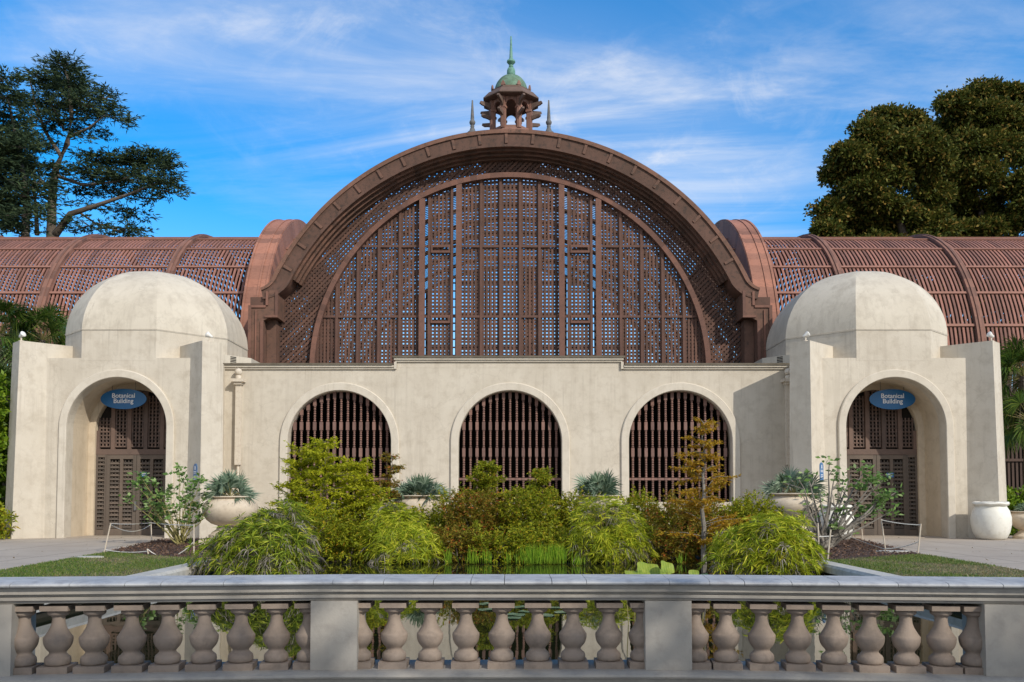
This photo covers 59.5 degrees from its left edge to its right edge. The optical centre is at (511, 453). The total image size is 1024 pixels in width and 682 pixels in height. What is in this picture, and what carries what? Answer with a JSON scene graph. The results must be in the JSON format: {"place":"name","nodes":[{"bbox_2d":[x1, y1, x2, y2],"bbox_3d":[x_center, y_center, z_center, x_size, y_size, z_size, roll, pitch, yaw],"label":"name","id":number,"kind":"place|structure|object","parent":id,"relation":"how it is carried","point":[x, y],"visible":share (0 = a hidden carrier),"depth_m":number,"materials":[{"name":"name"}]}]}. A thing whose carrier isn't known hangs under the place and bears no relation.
{"place":"outdoors","nodes":[
{"label":"outdoors","id":0,"kind":"place"},
{"bbox_2d":[35,561,962,663],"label":"water","id":1,"kind":"structure","parent":0,"point":[448,618],"depth_m":12.07,"materials":[{"name":"green liquid"}]},
{"bbox_2d":[442,546,452,563],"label":"reed clump","id":2,"kind":"object","parent":1,"relation":"on","point":[447,560],"visible":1,"depth_m":22.40,"materials":[{"name":"green plant"}]},
{"bbox_2d":[456,547,482,563],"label":"reed clump","id":3,"kind":"object","parent":1,"relation":"on","point":[471,560],"visible":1,"depth_m":22.40,"materials":[{"name":"green plant"}]},
{"bbox_2d":[478,608,491,610],"bbox_3d":[-0.376,2.336,13.416,0.277,0.014,0.280,0,-3,0],"label":"lily pad","id":4,"kind":"object","parent":1,"relation":"on","point":[482,609],"visible":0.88,"depth_m":13.41,"materials":[{"name":"green plant"}]},
{"bbox_2d":[483,547,491,562],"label":"reed clump","id":5,"kind":"object","parent":1,"relation":"on","point":[489,558],"visible":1,"depth_m":22.47,"materials":[{"name":"green plant"}]},
{"bbox_2d":[503,550,510,563],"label":"reed clump","id":6,"kind":"object","parent":1,"relation":"on","point":[508,558],"visible":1,"depth_m":22.39,"materials":[{"name":"green plant"}]},
{"bbox_2d":[508,613,524,615],"bbox_3d":[0.047,2.308,12.834,0.297,0.016,0.300,0,-3,0],"label":"lily pad","id":7,"kind":"object","parent":1,"relation":"on","point":[519,614],"visible":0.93,"depth_m":12.84,"materials":[{"name":"green plant"}]},
{"bbox_2d":[513,544,550,564],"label":"reed clump","id":8,"kind":"object","parent":1,"relation":"on","point":[535,555],"visible":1,"depth_m":22.26,"materials":[{"name":"green plant"}]},
{"bbox_2d":[538,541,572,564],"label":"reed clump","id":9,"kind":"object","parent":1,"relation":"on","point":[556,556],"visible":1,"depth_m":22.34,"materials":[{"name":"green plant"}]},
{"bbox_2d":[572,555,584,564],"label":"reed clump","id":10,"kind":"object","parent":1,"relation":"on","point":[578,561],"visible":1,"depth_m":21.98,"materials":[{"name":"green plant"}]},
{"bbox_2d":[625,570,642,620],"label":"lotus leaf","id":11,"kind":"object","parent":1,"relation":"on","point":[634,572],"visible":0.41,"depth_m":11.76,"materials":[{"name":"green plant"}]},
{"bbox_2d":[637,561,659,573],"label":"lotus leaf","id":12,"kind":"object","parent":1,"relation":"on","point":[645,568],"visible":0.66,"depth_m":11.89,"materials":[{"name":"green plant"}]},
{"bbox_2d":[661,561,674,572],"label":"lotus leaf","id":13,"kind":"object","parent":1,"relation":"on","point":[667,567],"visible":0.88,"depth_m":11.75,"materials":[{"name":"green plant"}]},
{"bbox_2d":[676,552,685,562],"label":"reed clump","id":14,"kind":"object","parent":1,"relation":"on","point":[679,560],"visible":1,"depth_m":22.52,"materials":[{"name":"green plant"}]},
{"bbox_2d":[689,570,698,574],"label":"lotus leaf","id":15,"kind":"object","parent":1,"relation":"on","point":[694,572],"visible":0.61,"depth_m":12.10,"materials":[{"name":"green plant"}]},
{"bbox_2d":[655,416,751,562],"bbox_3d":[4.947,0.911,22.690,2.220,3.778,2.173,-2,-4,40],"label":"swamp cypress","id":16,"kind":"object","parent":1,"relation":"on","point":[715,478],"visible":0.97,"depth_m":22.70,"materials":[{"name":"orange plant"}]},
{"bbox_2d":[696,509,830,575],"bbox_3d":[5.480,2.094,19.176,3.056,1.808,1.761,0,-3,0],"label":"umbrella sedge","id":17,"kind":"object","parent":1,"relation":"in","point":[785,549],"visible":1,"depth_m":18.75,"materials":[{"name":"green plant"}]},
{"bbox_2d":[36,553,961,618],"bbox_3d":[0.025,2.936,15.277,13.800,1.300,18.600,0,-3,0],"label":"pool basin","id":18,"kind":"object","parent":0,"point":[42,614],"depth_m":13.73,"materials":[{"name":"concrete"}]},
{"bbox_2d":[183,496,326,574],"bbox_3d":[-5.402,1.870,18.680,3.026,2.034,2.299,0,-3,0],"label":"umbrella sedge","id":19,"kind":"object","parent":18,"relation":"on","point":[263,541],"visible":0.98,"depth_m":18.15,"materials":[{"name":"green plant"}]},
{"bbox_2d":[36,559,953,612],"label":"pool curb","id":20,"kind":"structure","parent":18,"relation":"on","point":[838,569],"depth_m":17.61,"materials":[{"name":"concrete"}]},
{"bbox_2d":[0,534,1023,569],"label":"path","id":21,"kind":"structure","parent":0,"point":[30,550],"depth_m":26.45,"materials":[{"name":"concrete"}]},
{"bbox_2d":[0,369,10,515],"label":"trumpet shrub","id":22,"kind":"object","parent":21,"relation":"on","point":[5,411],"visible":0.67,"depth_m":33.55,"materials":[{"name":"green plant"}]},
{"bbox_2d":[0,357,11,526],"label":"fan palm","id":23,"kind":"object","parent":21,"relation":"on","point":[8,372],"visible":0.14,"depth_m":36.73,"materials":[{"name":"green plant"}]},
{"bbox_2d":[0,502,19,538],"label":"edge shrub","id":24,"kind":"object","parent":21,"relation":"on","point":[3,517],"visible":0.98,"depth_m":31.82,"materials":[{"name":"green plant"}]},
{"bbox_2d":[199,496,258,544],"bbox_3d":[-9.096,2.163,28.930,1.760,1.555,1.760,0,-3,0],"label":"stone urn","id":25,"kind":"object","parent":21,"relation":"on","point":[222,510],"visible":0.53,"depth_m":28.28,"materials":[{"name":"stone"}]},
{"bbox_2d":[198,469,260,504],"bbox_3d":[-9.286,1.201,29.047,2.075,1.480,2.318,2,-4,-42],"label":"potted fan palm","id":26,"kind":"object","parent":25,"relation":"in","point":[223,484],"visible":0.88,"depth_m":28.74,"materials":[{"name":"green plant"}]},
{"bbox_2d":[395,495,440,517],"bbox_3d":[-3.018,2.151,28.930,1.720,1.580,1.720,0,-3,0],"label":"stone urn","id":27,"kind":"object","parent":21,"relation":"on","point":[411,501],"visible":0.25,"depth_m":28.23,"materials":[{"name":"stone"}]},
{"bbox_2d":[392,473,452,506],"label":"potted fan palm","id":28,"kind":"object","parent":27,"relation":"in","point":[421,485],"visible":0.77,"depth_m":28.64,"materials":[{"name":"green plant"}]},
{"bbox_2d":[6,538,1022,576],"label":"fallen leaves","id":29,"kind":"object","parent":21,"relation":"on","point":[837,560],"visible":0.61,"depth_m":24.20,"materials":[{"name":"plant"}]},
{"bbox_2d":[574,495,624,513],"bbox_3d":[2.853,2.151,28.930,1.720,1.580,1.720,0,-3,0],"label":"stone urn","id":30,"kind":"object","parent":21,"relation":"on","point":[602,498],"visible":0.14,"depth_m":28.34,"materials":[{"name":"stone"}]},
{"bbox_2d":[570,468,623,498],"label":"potted fan palm","id":31,"kind":"object","parent":30,"relation":"in","point":[601,484],"visible":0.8,"depth_m":28.63,"materials":[{"name":"green plant"}]},
{"bbox_2d":[970,501,1011,539],"bbox_3d":[17.117,2.400,32.022,1.319,1.359,1.319,0,-3,0],"label":"white jar","id":32,"kind":"object","parent":21,"relation":"on","point":[990,520],"visible":1,"depth_m":31.54,"materials":[{"name":"ceramic"}]},
{"bbox_2d":[1002,389,1023,460],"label":"fan palm","id":33,"kind":"object","parent":21,"relation":"on","point":[1013,433],"visible":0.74,"depth_m":36.32,"materials":[{"name":"green plant"}]},
{"bbox_2d":[1006,485,1023,534],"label":"edge shrub","id":34,"kind":"object","parent":21,"relation":"on","point":[1014,499],"visible":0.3,"depth_m":35.47,"materials":[{"name":"green plant"}]},
{"bbox_2d":[1010,511,1023,538],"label":"stone urn","id":35,"kind":"object","parent":21,"relation":"on","point":[1018,520],"visible":0.85,"depth_m":32.49,"materials":[{"name":"stone"}]},
{"bbox_2d":[1011,502,1023,512],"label":"potted fan palm","id":36,"kind":"object","parent":35,"relation":"in","point":[1019,506],"visible":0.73,"depth_m":32.72,"materials":[{"name":"green plant"}]},
{"bbox_2d":[0,551,1023,576],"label":"lawn","id":37,"kind":"structure","parent":0,"point":[929,563],"depth_m":19.06,"materials":[{"name":"plant"}]},
{"bbox_2d":[75,556,103,557],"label":"stone slab","id":38,"kind":"structure","parent":37,"relation":"on","point":[90,556],"depth_m":22.31,"materials":[{"name":"stone"}]},
{"bbox_2d":[0,0,1023,390],"label":"sky","id":39,"kind":"structure","parent":0,"point":[272,108],"materials":[{"name":"blue"}]},
{"bbox_2d":[108,535,919,559],"bbox_3d":[0.071,2.875,27.966,25.016,0.001,14.167,0,-3,0],"label":"mulch bed","id":40,"kind":"object","parent":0,"point":[830,552],"visible":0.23,"depth_m":25.28,"materials":[{"name":"brown wood"}]},
{"bbox_2d":[104,522,194,553],"bbox_3d":[-11.245,2.458,26.759,1.981,0.874,8.800,1,-3,-29],"label":"rope barrier","id":41,"kind":"object","parent":40,"relation":"on","point":[148,550],"visible":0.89,"depth_m":24.68,"materials":[{"name":"beige fabric"}]},
{"bbox_2d":[118,462,211,544],"bbox_3d":[-10.987,1.635,28.703,3.228,2.632,1.799,0,-3,0],"label":"leafy frangipani","id":42,"kind":"object","parent":40,"relation":"on","point":[166,512],"visible":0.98,"depth_m":28.50,"materials":[{"name":"green plant"}]},
{"bbox_2d":[266,440,336,531],"bbox_3d":[-6.043,1.191,25.274,2.090,3.116,2.472,-1,-3,14],"label":"swamp cypress","id":43,"kind":"object","parent":40,"relation":"on","point":[299,464],"visible":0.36,"depth_m":25.14,"materials":[{"name":"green plant"}]},
{"bbox_2d":[287,436,367,546],"bbox_3d":[-4.958,1.166,24.827,2.963,3.298,3.012,2,-4,-39],"label":"swamp cypress","id":44,"kind":"object","parent":40,"relation":"on","point":[326,469],"visible":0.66,"depth_m":24.60,"materials":[{"name":"green plant"}]},
{"bbox_2d":[311,486,396,548],"bbox_3d":[-4.471,2.019,25.234,2.601,2.249,1.832,1,-3,-22],"label":"thicket shrub","id":45,"kind":"object","parent":40,"relation":"on","point":[377,493],"visible":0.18,"depth_m":25.07,"materials":[{"name":"green plant"}]},
{"bbox_2d":[328,456,393,535],"bbox_3d":[-4.359,1.417,25.664,2.295,2.733,2.151,0,-3,0],"label":"swamp cypress","id":46,"kind":"object","parent":40,"relation":"on","point":[361,480],"visible":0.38,"depth_m":25.43,"materials":[{"name":"green plant"}]},
{"bbox_2d":[336,502,422,544],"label":"backing bush","id":47,"kind":"object","parent":40,"relation":"on","point":[408,514],"visible":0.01,"depth_m":26.49,"materials":[{"name":"green plant"}]},
{"bbox_2d":[376,452,405,512],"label":"swamp cypress","id":48,"kind":"object","parent":40,"relation":"on","point":[394,468],"visible":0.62,"depth_m":27.27,"materials":[{"name":"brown plant"}]},
{"bbox_2d":[410,498,474,547],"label":"backing bush","id":49,"kind":"object","parent":40,"relation":"on","point":[430,520],"visible":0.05,"depth_m":26.34,"materials":[{"name":"green plant"}]},
{"bbox_2d":[425,482,469,532],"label":"thicket shrub","id":50,"kind":"object","parent":40,"relation":"on","point":[441,496],"visible":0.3,"depth_m":25.57,"materials":[{"name":"green plant"}]},
{"bbox_2d":[439,486,513,550],"bbox_3d":[-0.983,2.008,24.970,2.201,2.191,2.063,0,-3,0],"label":"thicket shrub","id":51,"kind":"object","parent":40,"relation":"on","point":[486,506],"visible":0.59,"depth_m":24.92,"materials":[{"name":"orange plant"}]},
{"bbox_2d":[457,460,524,528],"bbox_3d":[-0.661,1.484,26.124,2.184,2.619,1.830,0,-3,0],"label":"swamp cypress","id":52,"kind":"object","parent":40,"relation":"on","point":[486,479],"visible":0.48,"depth_m":25.96,"materials":[{"name":"green plant"}]},
{"bbox_2d":[460,495,540,546],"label":"backing bush","id":53,"kind":"object","parent":40,"relation":"on","point":[501,520],"visible":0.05,"depth_m":26.14,"materials":[{"name":"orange plant"}]},
{"bbox_2d":[492,485,568,553],"bbox_3d":[0.499,1.942,24.777,2.157,2.162,2.183,0,-3,0],"label":"thicket shrub","id":54,"kind":"object","parent":40,"relation":"on","point":[540,510],"visible":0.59,"depth_m":24.66,"materials":[{"name":"green plant"}]},
{"bbox_2d":[516,465,570,533],"bbox_3d":[0.906,1.571,26.028,1.741,2.440,2.128,0,-3,0],"label":"swamp cypress","id":55,"kind":"object","parent":40,"relation":"on","point":[541,477],"visible":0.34,"depth_m":25.96,"materials":[{"name":"green plant"}]},
{"bbox_2d":[521,500,601,548],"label":"backing bush","id":56,"kind":"object","parent":40,"relation":"on","point":[565,522],"visible":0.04,"depth_m":26.07,"materials":[{"name":"green plant"}]},
{"bbox_2d":[551,485,596,548],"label":"thicket shrub","id":57,"kind":"object","parent":40,"relation":"on","point":[567,505],"visible":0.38,"depth_m":25.66,"materials":[{"name":"green plant"}]},
{"bbox_2d":[593,497,677,547],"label":"backing bush","id":58,"kind":"object","parent":40,"relation":"on","point":[638,510],"visible":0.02,"depth_m":26.40,"materials":[{"name":"green plant"}]},
{"bbox_2d":[618,484,663,542],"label":"thicket shrub","id":59,"kind":"object","parent":40,"relation":"on","point":[633,498],"visible":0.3,"depth_m":25.79,"materials":[{"name":"green plant"}]},
{"bbox_2d":[639,488,733,549],"bbox_3d":[4.889,2.052,24.972,2.661,2.159,2.027,0,-3,0],"label":"thicket shrub","id":60,"kind":"object","parent":40,"relation":"on","point":[687,524],"visible":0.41,"depth_m":24.90,"materials":[{"name":"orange plant"}]},
{"bbox_2d":[651,498,739,548],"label":"backing bush","id":61,"kind":"object","parent":40,"relation":"on","point":[682,517],"visible":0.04,"depth_m":26.13,"materials":[{"name":"green plant"}]},
{"bbox_2d":[720,489,777,538],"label":"thicket shrub","id":62,"kind":"object","parent":40,"relation":"on","point":[749,507],"visible":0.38,"depth_m":25.24,"materials":[{"name":"green plant"}]},
{"bbox_2d":[717,497,793,535],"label":"backing bush","id":63,"kind":"object","parent":40,"relation":"on","point":[778,509],"visible":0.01,"depth_m":26.43,"materials":[{"name":"green plant"}]},
{"bbox_2d":[763,493,820,541],"bbox_3d":[9.055,2.115,28.932,1.806,1.650,1.806,0,-3,0],"label":"stone urn","id":64,"kind":"object","parent":40,"relation":"on","point":[787,501],"visible":0.37,"depth_m":28.21,"materials":[{"name":"stone"}]},
{"bbox_2d":[757,464,827,511],"bbox_3d":[9.180,1.192,29.088,2.322,1.730,2.148,-1,-3,26],"label":"potted fan palm","id":65,"kind":"object","parent":64,"relation":"in","point":[774,486],"visible":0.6,"depth_m":28.70,"materials":[{"name":"green plant"}]},
{"bbox_2d":[814,504,853,539],"bbox_3d":[11.367,2.436,31.619,1.360,1.247,1.360,0,-3,0],"label":"white jar","id":66,"kind":"object","parent":40,"relation":"on","point":[831,512],"visible":0.13,"depth_m":31.14,"materials":[{"name":"ceramic"}]},
{"bbox_2d":[781,454,903,547],"bbox_3d":[9.833,1.453,26.621,3.654,2.840,1.696,0,-3,0],"label":"bare frangipani","id":67,"kind":"object","parent":40,"relation":"on","point":[838,529],"visible":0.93,"depth_m":26.39,"materials":[{"name":"green plant"}]},
{"bbox_2d":[817,519,921,558],"bbox_3d":[10.772,2.363,26.412,2.416,0.918,11.588,-1,-3,25],"label":"rope barrier","id":68,"kind":"object","parent":40,"relation":"on","point":[829,536],"visible":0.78,"depth_m":24.12,"materials":[{"name":"white wood"}]},
{"bbox_2d":[316,550,712,561],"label":"planted bank","id":69,"kind":"structure","parent":0,"point":[600,560],"depth_m":23.47,"materials":[{"name":"green plant"}]},
{"bbox_2d":[283,500,361,560],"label":"thicket shrub","id":70,"kind":"object","parent":69,"relation":"on","point":[320,512],"visible":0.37,"depth_m":23.13,"materials":[{"name":"green plant"}]},
{"bbox_2d":[317,519,374,562],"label":"waterside plant","id":71,"kind":"object","parent":69,"relation":"on","point":[355,546],"visible":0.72,"depth_m":23.09,"materials":[{"name":"green plant"}]},
{"bbox_2d":[354,498,447,564],"bbox_3d":[-2.887,2.130,23.256,2.732,1.934,2.387,0,-3,0],"label":"umbrella sedge","id":72,"kind":"object","parent":69,"relation":"on","point":[402,536],"visible":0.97,"depth_m":22.87,"materials":[{"name":"green plant"}]},
{"bbox_2d":[427,522,494,561],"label":"waterside plant","id":73,"kind":"object","parent":69,"relation":"on","point":[451,542],"visible":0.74,"depth_m":23.16,"materials":[{"name":"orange plant"}]},
{"bbox_2d":[459,519,532,562],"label":"waterside plant","id":74,"kind":"object","parent":69,"relation":"on","point":[500,545],"visible":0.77,"depth_m":23.10,"materials":[{"name":"green plant"}]},
{"bbox_2d":[505,520,576,562],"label":"waterside plant","id":75,"kind":"object","parent":69,"relation":"on","point":[539,541],"visible":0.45,"depth_m":23.13,"materials":[{"name":"green plant"}]},
{"bbox_2d":[564,493,661,563],"bbox_3d":[2.566,2.075,23.368,2.809,2.163,2.109,1,-3,-25],"label":"umbrella sedge","id":76,"kind":"object","parent":69,"relation":"on","point":[614,536],"visible":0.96,"depth_m":22.83,"materials":[{"name":"green plant"}]},
{"bbox_2d":[644,520,700,562],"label":"waterside plant","id":77,"kind":"object","parent":69,"relation":"on","point":[672,542],"visible":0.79,"depth_m":23.07,"materials":[{"name":"orange plant"}]},
{"bbox_2d":[677,521,747,562],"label":"waterside plant","id":78,"kind":"object","parent":69,"relation":"on","point":[694,539],"visible":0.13,"depth_m":23.14,"materials":[{"name":"orange plant"}]},
{"bbox_2d":[876,550,907,552],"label":"stone slab","id":79,"kind":"structure","parent":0,"point":[893,550],"depth_m":24.78,"materials":[{"name":"concrete"}]},
{"label":"ground","id":80,"kind":"structure","parent":0,"visible":0},
{"bbox_2d":[0,296,44,364],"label":"fan palm","id":81,"kind":"object","parent":80,"relation":"on","point":[12,314],"visible":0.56,"depth_m":37.96,"materials":[{"name":"green plant"}]},
{"bbox_2d":[0,303,68,367],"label":"fan palm","id":82,"kind":"object","parent":80,"relation":"on","point":[54,323],"visible":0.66,"depth_m":38.46,"materials":[{"name":"green plant"}]},
{"bbox_2d":[0,63,72,303],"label":"cedar tree","id":83,"kind":"object","parent":80,"relation":"on","point":[21,181],"visible":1,"depth_m":57.69,"materials":[{"name":"green plant"}]},
{"bbox_2d":[0,48,195,335],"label":"cedar tree","id":84,"kind":"object","parent":80,"relation":"on","point":[73,93],"visible":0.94,"depth_m":62.66,"materials":[{"name":"green plant"}]},
{"bbox_2d":[0,36,1023,538],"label":"botanical building","id":85,"kind":"structure","parent":80,"relation":"on","point":[246,390],"depth_m":35.61,"materials":[{"name":"beige paint"}]},
{"bbox_2d":[18,331,25,340],"bbox_3d":[-18.061,-4.306,33.016,0.274,0.376,0.221,-1,-3,20],"label":"floodlight","id":86,"kind":"object","parent":85,"relation":"on","point":[22,334],"visible":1,"depth_m":32.97,"materials":[{"name":"paint"}]},
{"bbox_2d":[101,382,146,408],"bbox_3d":[-14.967,-2.303,34.537,1.770,1.212,0.046,0,-3,0],"label":"oval sign","id":87,"kind":"object","parent":85,"relation":"hanging from","point":[123,398],"visible":1,"depth_m":34.52,"materials":[{"name":"blue metal"}]},
{"bbox_2d":[193,464,196,479],"bbox_3d":[-11.564,0.720,32.721,0.280,0.680,0.037,-3,-4,45],"label":"plaque","id":88,"kind":"object","parent":85,"relation":"attached to","point":[194,469],"visible":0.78,"depth_m":32.73,"materials":[{"name":"blue metal"}]},
{"bbox_2d":[205,332,212,341],"bbox_3d":[-11.189,-4.302,33.086,0.274,0.376,0.221,1,-3,-20],"label":"floodlight","id":89,"kind":"object","parent":85,"relation":"on","point":[207,334],"visible":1,"depth_m":33.03,"materials":[{"name":"paint"}]},
{"bbox_2d":[279,382,398,505],"bbox_3d":[-6.750,-0.275,35.189,4.666,4.977,0.450,0,-3,0],"label":"window","id":90,"kind":"structure","parent":85,"relation":"in","point":[391,424],"depth_m":35.27,"materials":[{"name":"paint"}]},
{"bbox_2d":[450,382,569,504],"bbox_3d":[-0.075,-0.275,35.189,4.666,4.977,0.450,0,-3,0],"label":"window","id":91,"kind":"structure","parent":85,"relation":"in","point":[510,387],"depth_m":35.27,"materials":[{"name":"paint"}]},
{"bbox_2d":[621,382,740,503],"bbox_3d":[6.588,-0.275,35.189,4.666,4.977,0.450,0,-3,0],"label":"window","id":92,"kind":"structure","parent":85,"relation":"in","point":[628,424],"depth_m":35.24,"materials":[{"name":"paint"}]},
{"bbox_2d":[802,331,809,340],"bbox_3d":[10.843,-4.305,33.020,0.274,0.376,0.221,0,-3,10],"label":"floodlight","id":93,"kind":"object","parent":85,"relation":"on","point":[807,334],"visible":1,"depth_m":32.96,"materials":[{"name":"paint"}]},
{"bbox_2d":[819,462,823,479],"bbox_3d":[11.390,0.678,32.976,0.280,0.680,0.037,3,-4,-45],"label":"plaque","id":94,"kind":"object","parent":85,"relation":"attached to","point":[821,470],"visible":0.93,"depth_m":32.96,"materials":[{"name":"blue metal"}]},
{"bbox_2d":[869,382,914,408],"bbox_3d":[14.658,-2.291,34.537,1.770,1.212,0.046,0,-3,0],"label":"oval sign","id":95,"kind":"object","parent":85,"relation":"hanging from","point":[892,399],"visible":1,"depth_m":34.52,"materials":[{"name":"blue metal"}]},
{"bbox_2d":[986,331,993,340],"bbox_3d":[17.662,-4.303,33.060,0.274,0.376,0.221,0,-3,-10],"label":"floodlight","id":96,"kind":"object","parent":85,"relation":"on","point":[990,334],"visible":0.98,"depth_m":33.01,"materials":[{"name":"paint"}]},
{"bbox_2d":[799,101,966,333],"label":"fig tree","id":97,"kind":"object","parent":80,"relation":"on","point":[879,158],"visible":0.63,"depth_m":57.77,"materials":[{"name":"green plant"}]},
{"bbox_2d":[927,74,1023,397],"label":"fig tree","id":98,"kind":"object","parent":80,"relation":"on","point":[981,121],"visible":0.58,"depth_m":60.47,"materials":[{"name":"green plant"}]},
{"bbox_2d":[1000,334,1023,484],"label":"fan palm","id":99,"kind":"object","parent":80,"relation":"on","point":[1009,357],"visible":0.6,"depth_m":37.64,"materials":[{"name":"green plant"}]},
{"label":"terrace","id":100,"kind":"structure","parent":0,"visible":0},
{"bbox_2d":[0,574,1023,681],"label":"stone balustrade","id":101,"kind":"object","parent":100,"relation":"on","point":[668,633],"visible":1,"depth_m":5.96,"materials":[{"name":"grey stone"}]}
]}

